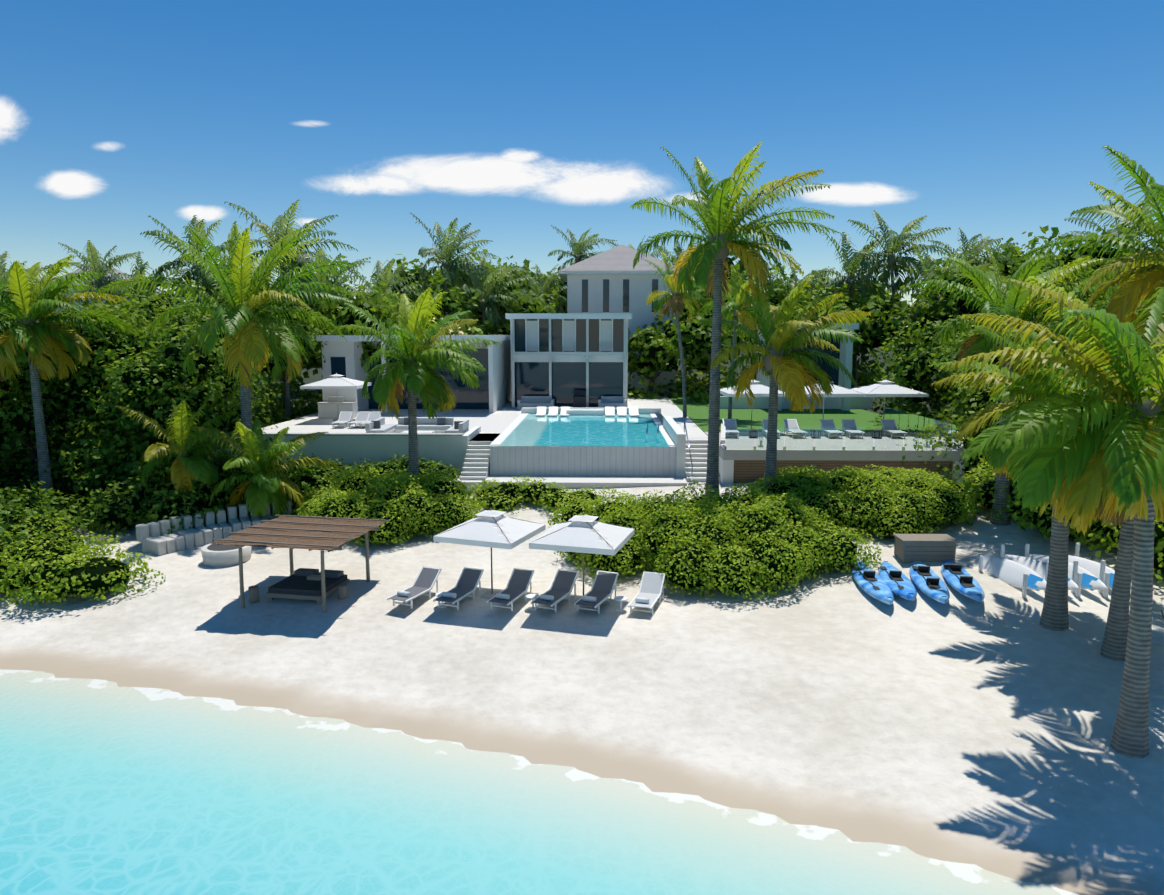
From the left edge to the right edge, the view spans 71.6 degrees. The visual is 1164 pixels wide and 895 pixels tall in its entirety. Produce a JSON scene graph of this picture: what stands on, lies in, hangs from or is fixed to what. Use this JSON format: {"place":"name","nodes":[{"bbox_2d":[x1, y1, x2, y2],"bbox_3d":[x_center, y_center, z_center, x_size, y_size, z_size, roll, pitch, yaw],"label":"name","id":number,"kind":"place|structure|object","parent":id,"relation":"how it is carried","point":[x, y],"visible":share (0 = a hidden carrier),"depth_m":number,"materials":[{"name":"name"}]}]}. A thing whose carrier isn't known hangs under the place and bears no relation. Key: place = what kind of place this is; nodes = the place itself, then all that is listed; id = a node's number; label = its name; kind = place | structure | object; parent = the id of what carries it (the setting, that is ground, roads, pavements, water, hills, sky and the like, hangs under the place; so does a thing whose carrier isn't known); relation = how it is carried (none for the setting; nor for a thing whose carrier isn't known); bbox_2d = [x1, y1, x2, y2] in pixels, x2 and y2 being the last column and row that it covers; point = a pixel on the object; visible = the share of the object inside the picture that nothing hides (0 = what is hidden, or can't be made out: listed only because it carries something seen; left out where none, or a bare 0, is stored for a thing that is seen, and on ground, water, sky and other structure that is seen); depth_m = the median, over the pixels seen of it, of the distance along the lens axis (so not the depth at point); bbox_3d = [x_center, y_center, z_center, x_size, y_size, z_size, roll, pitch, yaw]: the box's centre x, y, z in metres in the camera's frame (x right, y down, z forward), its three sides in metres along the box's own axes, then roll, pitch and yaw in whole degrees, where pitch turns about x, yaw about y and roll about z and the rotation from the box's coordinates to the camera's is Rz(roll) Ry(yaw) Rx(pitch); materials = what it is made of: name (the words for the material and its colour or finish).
{"place":"outdoors","nodes":[
{"label":"outdoors","id":0,"kind":"place"},
{"bbox_2d":[0,669,1078,894],"bbox_3d":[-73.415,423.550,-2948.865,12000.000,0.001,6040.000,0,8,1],"label":"sea water","id":1,"kind":"structure","parent":0,"point":[109,787],"depth_m":15.06,"materials":[{"name":"liquid"}]},
{"bbox_2d":[0,336,1163,894],"bbox_3d":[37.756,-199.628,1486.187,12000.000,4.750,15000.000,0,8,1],"label":"sand ground","id":2,"kind":"structure","parent":0,"point":[960,728],"depth_m":20.48,"materials":[{"name":"sand"}]},
{"bbox_2d":[0,279,59,381],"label":"palm","id":3,"kind":"object","parent":2,"relation":"on","point":[21,356],"visible":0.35,"depth_m":35.29,"materials":[{"name":"green wood"}]},
{"bbox_2d":[0,251,62,298],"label":"palm","id":4,"kind":"object","parent":2,"relation":"on","point":[3,272],"visible":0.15,"depth_m":55.65,"materials":[{"name":"green plant"}]},
{"bbox_2d":[0,365,65,490],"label":"tree","id":5,"kind":"object","parent":2,"relation":"on","point":[20,422],"visible":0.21,"depth_m":37.51,"materials":[{"name":"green plant"}]},
{"bbox_2d":[0,479,94,569],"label":"shore shrubs","id":6,"kind":"object","parent":2,"relation":"on","point":[41,512],"depth_m":30.45,"materials":[{"name":"plant"}]},
{"bbox_2d":[6,335,111,475],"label":"tree","id":7,"kind":"object","parent":2,"relation":"on","point":[62,441],"visible":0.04,"depth_m":41.81,"materials":[{"name":"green plant"}]},
{"bbox_2d":[0,254,136,500],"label":"palm","id":8,"kind":"object","parent":2,"relation":"on","point":[34,308],"visible":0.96,"depth_m":35.84,"materials":[{"name":"plant"}]},
{"bbox_2d":[0,513,165,612],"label":"shore shrubs","id":9,"kind":"object","parent":2,"relation":"on","point":[24,590],"depth_m":26.52,"materials":[{"name":"plant"}]},
{"bbox_2d":[52,310,143,476],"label":"tree","id":10,"kind":"object","parent":2,"relation":"on","point":[78,397],"visible":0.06,"depth_m":39.02,"materials":[{"name":"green plant"}]},
{"bbox_2d":[58,240,143,307],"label":"palm","id":11,"kind":"object","parent":2,"relation":"on","point":[95,257],"visible":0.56,"depth_m":73.01,"materials":[{"name":"plant"}]},
{"bbox_2d":[41,262,160,312],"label":"palm tree","id":12,"kind":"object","parent":2,"relation":"on","point":[79,270],"depth_m":119.96,"materials":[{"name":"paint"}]},
{"bbox_2d":[83,251,203,316],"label":"palm","id":13,"kind":"object","parent":2,"relation":"on","point":[139,270],"visible":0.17,"depth_m":56.58,"materials":[{"name":"green plant"}]},
{"bbox_2d":[114,297,185,358],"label":"tree","id":14,"kind":"object","parent":2,"relation":"on","point":[167,305],"depth_m":45.93,"materials":[{"name":"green plant"}]},
{"bbox_2d":[0,276,329,503],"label":"trees","id":15,"kind":"object","parent":2,"relation":"on","point":[89,444],"visible":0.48,"depth_m":38.03,"materials":[{"name":"green plant"}]},
{"bbox_2d":[116,363,235,459],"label":"tree","id":16,"kind":"object","parent":2,"relation":"on","point":[151,371],"visible":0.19,"depth_m":36.59,"materials":[{"name":"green plant"}]},
{"bbox_2d":[118,344,240,449],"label":"tree","id":17,"kind":"object","parent":2,"relation":"on","point":[172,351],"visible":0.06,"depth_m":37.87,"materials":[{"name":"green plant"}]},
{"bbox_2d":[115,398,247,496],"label":"palm","id":18,"kind":"object","parent":2,"relation":"on","point":[188,462],"visible":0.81,"depth_m":33.14,"materials":[{"name":"green plant"}]},
{"bbox_2d":[155,328,239,399],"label":"tree","id":19,"kind":"object","parent":2,"relation":"on","point":[214,354],"visible":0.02,"depth_m":41.30,"materials":[{"name":"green plant"}]},
{"bbox_2d":[140,215,256,302],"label":"palm","id":20,"kind":"object","parent":2,"relation":"on","point":[195,275],"visible":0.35,"depth_m":58.18,"materials":[{"name":"plant"}]},
{"bbox_2d":[64,445,360,538],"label":"shrubs","id":21,"kind":"object","parent":2,"relation":"on","point":[134,488],"depth_m":33.55,"materials":[{"name":"plant"}]},
{"bbox_2d":[136,499,292,566],"bbox_3d":[-14.461,3.341,31.523,4.910,1.568,5.602,0,8,1],"label":"outdoor seating","id":22,"kind":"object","parent":2,"relation":"on","point":[154,538],"depth_m":31.22,"materials":[{"name":"grey"}]},
{"bbox_2d":[95,221,355,509],"bbox_3d":[-15.007,-3.710,36.637,10.014,13.172,9.568,0,8,1],"label":"palm","id":23,"kind":"object","parent":2,"relation":"on","point":[249,328],"visible":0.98,"depth_m":35.11,"materials":[{"name":"plant"}]},
{"bbox_2d":[194,419,343,522],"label":"palm","id":24,"kind":"object","parent":2,"relation":"on","point":[257,460],"visible":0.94,"depth_m":32.88,"materials":[{"name":"green plant"}]},
{"bbox_2d":[251,301,311,419],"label":"tree","id":25,"kind":"object","parent":2,"relation":"on","point":[281,378],"visible":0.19,"depth_m":54.50,"materials":[{"name":"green plant"}]},
{"bbox_2d":[224,199,357,420],"bbox_3d":[-19.881,-8.819,56.337,7.637,16.070,8.187,-6,10,-37],"label":"palm","id":26,"kind":"object","parent":2,"relation":"on","point":[282,222],"visible":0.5,"depth_m":54.84,"materials":[{"name":"plant"}]},
{"bbox_2d":[211,515,389,612],"bbox_3d":[-8.930,3.913,26.212,4.252,2.607,4.011,2,8,11],"label":"beach cabana","id":27,"kind":"object","parent":2,"relation":"on","point":[292,532],"visible":1,"depth_m":25.76,"materials":[{"name":"brown wood"}]},
{"bbox_2d":[293,246,390,314],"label":"palm","id":28,"kind":"object","parent":2,"relation":"on","point":[335,280],"visible":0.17,"depth_m":60.90,"materials":[{"name":"plant"}]},
{"bbox_2d":[311,302,387,364],"bbox_3d":[-17.551,-6.312,60.623,6.495,9.346,8.235,0,8,1],"label":"tree belt wood","id":29,"kind":"object","parent":2,"relation":"on","point":[351,319],"visible":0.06,"depth_m":57.01,"materials":[{"name":"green plant"}]},
{"bbox_2d":[274,452,460,484],"bbox_3d":[-10.648,1.153,39.117,9.988,1.741,3.711,0,8,1],"label":"hedge","id":30,"kind":"object","parent":2,"relation":"on","point":[421,462],"depth_m":38.86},
{"bbox_2d":[293,463,482,545],"bbox_3d":[-8.158,2.014,33.995,7.476,2.672,7.742,-4,9,-25],"label":"hedge mound","id":31,"kind":"object","parent":2,"relation":"on","point":[381,487],"depth_m":32.00,"materials":[{"name":"plant"}]},
{"bbox_2d":[341,258,438,320],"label":"palm","id":32,"kind":"object","parent":2,"relation":"on","point":[383,277],"visible":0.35,"depth_m":68.68,"materials":[{"name":"plant"}]},
{"bbox_2d":[387,566,441,608],"bbox_3d":[-5.247,4.418,25.392,0.705,0.803,1.984,3,9,22],"label":"beach lounger","id":33,"kind":"object","parent":2,"relation":"on","point":[425,580],"visible":0.96,"depth_m":25.68,"materials":[{"name":"fabric"}]},
{"bbox_2d":[331,287,500,480],"bbox_3d":[-6.845,-2.050,35.760,6.733,9.749,7.506,-5,10,-33],"label":"palm","id":34,"kind":"object","parent":2,"relation":"on","point":[415,370],"visible":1,"depth_m":34.91,"materials":[{"name":"plant"}]},
{"bbox_2d":[410,212,499,334],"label":"palm","id":35,"kind":"object","parent":2,"relation":"on","point":[447,271],"visible":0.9,"depth_m":68.14,"materials":[{"name":"plant"}]},
{"bbox_2d":[433,567,483,609],"bbox_3d":[-3.824,4.418,25.168,0.705,0.803,1.984,3,9,20],"label":"beach lounger","id":36,"kind":"object","parent":2,"relation":"on","point":[468,582],"visible":0.96,"depth_m":25.48,"materials":[{"name":"fabric"}]},
{"bbox_2d":[438,255,537,333],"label":"palm","id":37,"kind":"object","parent":2,"relation":"on","point":[485,311],"visible":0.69,"depth_m":69.11,"materials":[{"name":"plant"}]},
{"bbox_2d":[433,508,545,598],"bbox_3d":[-2.851,3.303,25.404,2.600,2.860,2.600,3,9,20],"label":"beach umbrella","id":38,"kind":"object","parent":2,"relation":"on","point":[492,528],"visible":0.98,"depth_m":24.60,"materials":[{"name":"white fabric"}]},
{"bbox_2d":[487,568,533,610],"bbox_3d":[-2.172,4.395,24.839,0.705,0.803,1.984,3,8,20],"label":"beach lounger","id":39,"kind":"object","parent":2,"relation":"on","point":[518,584],"visible":0.98,"depth_m":25.16,"materials":[{"name":"fabric"}]},
{"bbox_2d":[464,475,604,513],"bbox_3d":[-2.377,1.992,35.102,6.165,1.303,4.434,4,9,27],"label":"bush","id":40,"kind":"object","parent":2,"relation":"on","point":[540,501],"depth_m":35.03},
{"bbox_2d":[510,263,566,312],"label":"palm","id":41,"kind":"object","parent":2,"relation":"on","point":[542,290],"visible":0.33,"depth_m":89.18,"materials":[{"name":"plant"}]},
{"bbox_2d":[531,569,578,612],"bbox_3d":[-0.811,4.407,24.706,0.705,0.803,1.984,3,9,23],"label":"beach lounger","id":42,"kind":"object","parent":2,"relation":"on","point":[563,585],"visible":1,"depth_m":25.02,"materials":[{"name":"fabric"}]},
{"bbox_2d":[529,513,634,606],"bbox_3d":[0.048,3.401,24.707,2.600,2.860,2.600,2,8,16],"label":"beach umbrella","id":43,"kind":"object","parent":2,"relation":"on","point":[583,533],"visible":0.94,"depth_m":23.85,"materials":[{"name":"white fabric"}]},
{"bbox_2d":[548,225,616,268],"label":"palm","id":44,"kind":"object","parent":2,"relation":"on","point":[579,249],"visible":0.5,"depth_m":93.33,"materials":[{"name":"plant"}]},
{"bbox_2d":[213,394,965,492],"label":"villa terraces","id":45,"kind":"object","parent":2,"relation":"on","point":[477,453],"visible":0.5,"depth_m":39.47,"materials":[{"name":"concrete"}]},
{"bbox_2d":[300,373,370,420],"bbox_3d":[-15.133,-3.132,49.923,3.517,2.960,3.517,0,8,1],"label":"terrace umbrella","id":46,"kind":"object","parent":45,"relation":"on","point":[336,381],"visible":0.92,"depth_m":48.65,"materials":[{"name":"white fabric"}]},
{"bbox_2d":[317,389,357,418],"bbox_3d":[-15.688,-2.863,51.818,2.300,1.900,1.150,0,8,1],"label":"outdoor bar","id":47,"kind":"object","parent":45,"relation":"on","point":[347,401],"visible":0.75,"depth_m":51.48,"materials":[{"name":"white paint"}]},
{"bbox_2d":[311,335,510,412],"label":"villa wing","id":48,"kind":"structure","parent":45,"relation":"on","point":[492,393],"depth_m":57.25,"materials":[{"name":"paint"}]},
{"bbox_2d":[365,417,468,433],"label":"terrace sofas","id":49,"kind":"object","parent":45,"relation":"on","point":[434,425],"visible":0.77,"depth_m":43.09,"materials":[{"name":"fabric"}]},
{"bbox_2d":[505,313,631,407],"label":"house","id":50,"kind":"structure","parent":45,"relation":"on","point":[559,358],"depth_m":59.01,"materials":[{"name":"paint"}]},
{"bbox_2d":[517,390,625,408],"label":"patio sofas","id":51,"kind":"object","parent":45,"relation":"on","point":[579,398],"visible":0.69,"depth_m":57.87,"materials":[{"name":"grey"}]},
{"bbox_2d":[720,380,787,431],"bbox_3d":[9.333,-2.333,44.270,3.300,2.910,3.300,0,8,-2],"label":"deck umbrella","id":52,"kind":"object","parent":45,"relation":"on","point":[759,390],"visible":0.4,"depth_m":43.05,"materials":[{"name":"white fabric"}]},
{"bbox_2d":[783,419,807,437],"bbox_3d":[11.095,-0.981,42.005,0.705,0.803,1.984,0,8,-3],"label":"deck lounger","id":53,"kind":"object","parent":45,"relation":"on","point":[791,424],"visible":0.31,"depth_m":42.50,"materials":[{"name":"white paint"}]},
{"bbox_2d":[720,323,872,410],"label":"pavilion","id":54,"kind":"structure","parent":45,"relation":"on","point":[844,357],"depth_m":57.63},
{"bbox_2d":[820,419,843,437],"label":"deck lounger","id":55,"kind":"object","parent":45,"relation":"on","point":[827,423],"visible":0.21,"depth_m":42.42,"materials":[{"name":"white paint"}]},
{"bbox_2d":[805,383,864,431],"bbox_3d":[13.232,-2.319,44.174,3.300,2.910,3.300,0,8,-2],"label":"deck umbrella","id":56,"kind":"object","parent":45,"relation":"on","point":[839,391],"visible":0.38,"depth_m":42.60,"materials":[{"name":"white fabric"}]},
{"bbox_2d":[720,406,963,450],"bbox_3d":[12.157,-1.161,42.329,10.900,1.070,10.820,0,8,1],"label":"deck glass railing","id":57,"kind":"object","parent":45,"relation":"on","point":[915,425],"visible":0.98,"depth_m":38.38,"materials":[{"name":"clear glass"}]},
{"bbox_2d":[841,419,864,437],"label":"deck lounger","id":58,"kind":"object","parent":45,"relation":"on","point":[848,423],"visible":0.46,"depth_m":42.41,"materials":[{"name":"white paint"}]},
{"bbox_2d":[851,379,928,431],"bbox_3d":[16.530,-2.308,44.093,3.300,2.910,3.300,0,8,-2],"label":"deck umbrella","id":59,"kind":"object","parent":45,"relation":"on","point":[885,388],"visible":0.85,"depth_m":42.78,"materials":[{"name":"white fabric"}]},
{"bbox_2d":[881,419,906,437],"bbox_3d":[16.172,-0.963,41.879,0.709,0.803,1.985,0,8,1],"label":"deck lounger","id":60,"kind":"object","parent":45,"relation":"on","point":[890,425],"visible":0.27,"depth_m":42.35,"materials":[{"name":"white paint"}]},
{"bbox_2d":[574,570,618,613],"bbox_3d":[0.460,4.445,24.697,0.705,0.803,1.984,3,9,22],"label":"beach lounger","id":61,"kind":"object","parent":2,"relation":"on","point":[600,591],"visible":1,"depth_m":24.98,"materials":[{"name":"fabric"}]},
{"bbox_2d":[628,571,664,614],"bbox_3d":[1.985,4.462,24.579,0.705,0.803,1.984,3,8,18],"label":"beach lounger","id":62,"kind":"object","parent":2,"relation":"on","point":[651,590],"visible":0.94,"depth_m":24.93,"materials":[{"name":"fabric"}]},
{"bbox_2d":[628,333,677,393],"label":"tree belt wood","id":63,"kind":"object","parent":2,"relation":"on","point":[652,351],"visible":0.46,"depth_m":68.84,"materials":[{"name":"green plant"}]},
{"bbox_2d":[643,251,711,417],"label":"palm tree","id":64,"kind":"object","parent":2,"relation":"on","point":[673,299],"visible":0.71,"depth_m":51.90,"materials":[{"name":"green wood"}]},
{"bbox_2d":[653,241,701,386],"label":"palm","id":65,"kind":"object","parent":2,"relation":"on","point":[674,256],"visible":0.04,"depth_m":87.32,"materials":[{"name":"plant"}]},
{"bbox_2d":[681,315,738,370],"bbox_3d":[10.139,-6.614,65.604,4.866,8.553,5.820,0,8,1],"label":"tree belt wood","id":66,"kind":"object","parent":2,"relation":"on","point":[697,342],"visible":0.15,"depth_m":63.68,"materials":[{"name":"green plant"}]},
{"bbox_2d":[548,480,881,599],"bbox_3d":[4.393,2.765,28.381,11.578,2.730,8.719,0,8,1],"label":"hedge mound","id":67,"kind":"object","parent":2,"relation":"on","point":[764,500],"depth_m":26.73,"materials":[{"name":"plant"}]},
{"bbox_2d":[630,142,841,498],"bbox_3d":[6.408,-4.831,34.048,8.662,15.129,8.453,0,8,1],"label":"palm","id":68,"kind":"object","parent":2,"relation":"on","point":[725,231],"visible":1,"depth_m":33.15,"materials":[{"name":"plant"}]},
{"bbox_2d":[700,265,782,418],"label":"palm tree","id":69,"kind":"object","parent":2,"relation":"on","point":[735,307],"visible":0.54,"depth_m":49.99,"materials":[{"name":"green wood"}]},
{"bbox_2d":[695,275,871,490],"bbox_3d":[8.231,-1.880,32.380,6.868,9.685,7.584,0,8,1],"label":"palm","id":70,"kind":"object","parent":2,"relation":"on","point":[777,363],"visible":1,"depth_m":32.00,"materials":[{"name":"plant"}]},
{"bbox_2d":[767,259,840,308],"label":"palm","id":71,"kind":"object","parent":2,"relation":"on","point":[822,274],"visible":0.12,"depth_m":69.24,"materials":[{"name":"plant"}]},
{"bbox_2d":[804,300,894,356],"bbox_3d":[20.795,-7.062,65.129,6.997,9.609,8.536,0,8,1],"label":"tree belt wood","id":72,"kind":"object","parent":2,"relation":"on","point":[876,342],"visible":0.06,"depth_m":61.22,"materials":[{"name":"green plant"}]},
{"bbox_2d":[803,229,905,387],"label":"palm","id":73,"kind":"object","parent":2,"relation":"on","point":[851,263],"visible":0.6,"depth_m":65.89,"materials":[{"name":"plant"}]},
{"bbox_2d":[743,464,982,538],"bbox_3d":[10.661,1.814,31.907,9.812,2.331,7.540,0,8,1],"label":"hedge mound","id":74,"kind":"object","parent":2,"relation":"on","point":[825,482],"depth_m":30.06,"materials":[{"name":"plant"}]},
{"bbox_2d":[851,560,893,604],"bbox_3d":[9.155,4.202,25.500,0.956,0.449,4.389,0,8,1],"label":"kayak","id":75,"kind":"object","parent":2,"relation":"on","point":[870,581],"visible":0.88,"depth_m":25.06,"materials":[{"name":"blue plastic"}]},
{"bbox_2d":[878,561,916,600],"bbox_3d":[9.938,4.175,25.411,0.994,0.449,3.730,0,8,1],"label":"kayak","id":76,"kind":"object","parent":2,"relation":"on","point":[898,582],"visible":1,"depth_m":25.14,"materials":[{"name":"blue plastic"}]},
{"bbox_2d":[847,210,951,400],"bbox_3d":[25.181,-10.633,65.213,7.807,17.160,8.656,-6,10,-36],"label":"palm","id":77,"kind":"object","parent":2,"relation":"on","point":[894,242],"visible":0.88,"depth_m":64.13,"materials":[{"name":"plant"}]},
{"bbox_2d":[893,534,958,562],"bbox_3d":[11.623,3.431,27.374,1.840,0.790,0.960,0,8,1],"label":"storage box","id":78,"kind":"object","parent":2,"relation":"on","point":[909,548],"visible":0.92,"depth_m":26.98,"materials":[{"name":"brown wood"}]},
{"bbox_2d":[894,329,963,419],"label":"tree","id":79,"kind":"object","parent":2,"relation":"on","point":[909,375],"visible":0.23,"depth_m":47.73,"materials":[{"name":"green plant"}]},
{"bbox_2d":[909,561,949,603],"bbox_3d":[10.889,4.150,25.330,0.920,0.449,4.400,2,8,12],"label":"kayak","id":80,"kind":"object","parent":2,"relation":"on","point":[928,581],"visible":0.94,"depth_m":24.82,"materials":[{"name":"blue plastic"}]},
{"bbox_2d":[891,242,993,416],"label":"palm","id":81,"kind":"object","parent":2,"relation":"on","point":[929,263],"visible":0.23,"depth_m":59.67,"materials":[{"name":"plant"}]},
{"bbox_2d":[904,412,999,481],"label":"hedge","id":82,"kind":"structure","parent":2,"relation":"on","point":[965,445],"depth_m":37.50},
{"bbox_2d":[917,276,987,422],"bbox_3d":[27.349,-6.707,57.287,8.672,11.123,7.650,3,9,20],"label":"tree belt wood","id":83,"kind":"object","parent":2,"relation":"on","point":[964,309],"visible":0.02,"depth_m":56.27,"materials":[{"name":"green plant"}]},
{"bbox_2d":[941,560,984,601],"bbox_3d":[11.923,4.101,25.346,0.920,0.449,4.400,2,8,11],"label":"kayak","id":84,"kind":"object","parent":2,"relation":"on","point":[959,579],"visible":0.96,"depth_m":24.82,"materials":[{"name":"blue plastic"}]},
{"bbox_2d":[913,228,1018,275],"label":"palm","id":85,"kind":"object","parent":2,"relation":"on","point":[976,249],"visible":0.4,"depth_m":75.89,"materials":[{"name":"plant"}]},
{"bbox_2d":[968,371,1032,420],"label":"tree","id":86,"kind":"object","parent":2,"relation":"on","point":[986,397],"visible":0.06,"depth_m":36.84,"materials":[{"name":"green plant"}]},
{"bbox_2d":[868,284,1157,482],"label":"tree belt leaves","id":87,"kind":"object","parent":2,"relation":"on","point":[949,395],"visible":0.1,"depth_m":44.55,"materials":[{"name":"green plant"}]},
{"bbox_2d":[904,243,1137,525],"bbox_3d":[16.478,-2.304,30.328,7.741,10.735,7.088,-8,11,-43],"label":"palm","id":88,"kind":"object","parent":2,"relation":"on","point":[1021,306],"visible":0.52,"depth_m":29.71,"materials":[{"name":"plant"}]},
{"bbox_2d":[931,304,1152,630],"bbox_3d":[12.992,0.561,22.433,6.914,9.268,6.589,4,9,29],"label":"palm","id":89,"kind":"object","parent":2,"relation":"on","point":[1054,616],"visible":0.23,"depth_m":22.10,"materials":[{"name":"green wood"}]},
{"bbox_2d":[940,276,1163,758],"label":"palm","id":90,"kind":"object","parent":2,"relation":"on","point":[1121,443],"visible":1,"depth_m":16.21,"materials":[{"name":"green wood"}]},
{"bbox_2d":[976,543,1131,597],"bbox_3d":[14.565,3.812,25.024,3.414,1.306,3.648,0,8,1],"label":"beach paddleboard rack","id":91,"kind":"object","parent":2,"relation":"on","point":[1028,571],"visible":0.67,"depth_m":24.87,"materials":[{"name":"white"}]},
{"bbox_2d":[959,455,1163,582],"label":"shrubs","id":92,"kind":"object","parent":2,"relation":"on","point":[1105,540],"depth_m":27.86,"materials":[{"name":"plant"}]},
{"bbox_2d":[994,343,1163,660],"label":"palm tree","id":93,"kind":"object","parent":2,"relation":"on","point":[1114,645],"visible":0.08,"depth_m":20.18,"materials":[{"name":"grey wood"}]},
{"bbox_2d":[1012,145,1163,342],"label":"palm","id":94,"kind":"object","parent":2,"relation":"on","point":[1127,275],"visible":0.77,"depth_m":22.49,"materials":[{"name":"green wood"}]},
{"bbox_2d":[1056,245,1133,307],"bbox_3d":[32.578,-6.818,52.585,7.953,12.590,6.867,0,8,1],"label":"tree belt wood","id":95,"kind":"object","parent":2,"relation":"on","point":[1104,255],"depth_m":50.63,"materials":[{"name":"green plant"}]},
{"bbox_2d":[1051,198,1162,259],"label":"palm","id":96,"kind":"object","parent":2,"relation":"on","point":[1145,208],"visible":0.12,"depth_m":58.66,"materials":[{"name":"plant"}]},
{"bbox_2d":[0,221,1163,443],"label":"trees","id":97,"kind":"object","parent":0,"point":[944,307],"visible":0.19,"depth_m":61.10,"materials":[{"name":"green plant"}]},
{"bbox_2d":[0,0,1163,334],"label":"sky","id":98,"kind":"structure","parent":0,"point":[512,120],"materials":[{"name":"blue"}]},
{"bbox_2d":[500,414,668,446],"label":"pool water","id":99,"kind":"structure","parent":0,"point":[628,430],"depth_m":44.81,"materials":[{"name":"liquid"}]},
{"bbox_2d":[558,244,678,392],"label":"house","id":100,"kind":"structure","parent":0,"point":[612,280],"depth_m":72.78,"materials":[{"name":"white paint"}]},
{"bbox_2d":[168,241,1163,395],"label":"tree leaves","id":101,"kind":"object","parent":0,"point":[864,380],"depth_m":96.45,"materials":[{"name":"green plant"}]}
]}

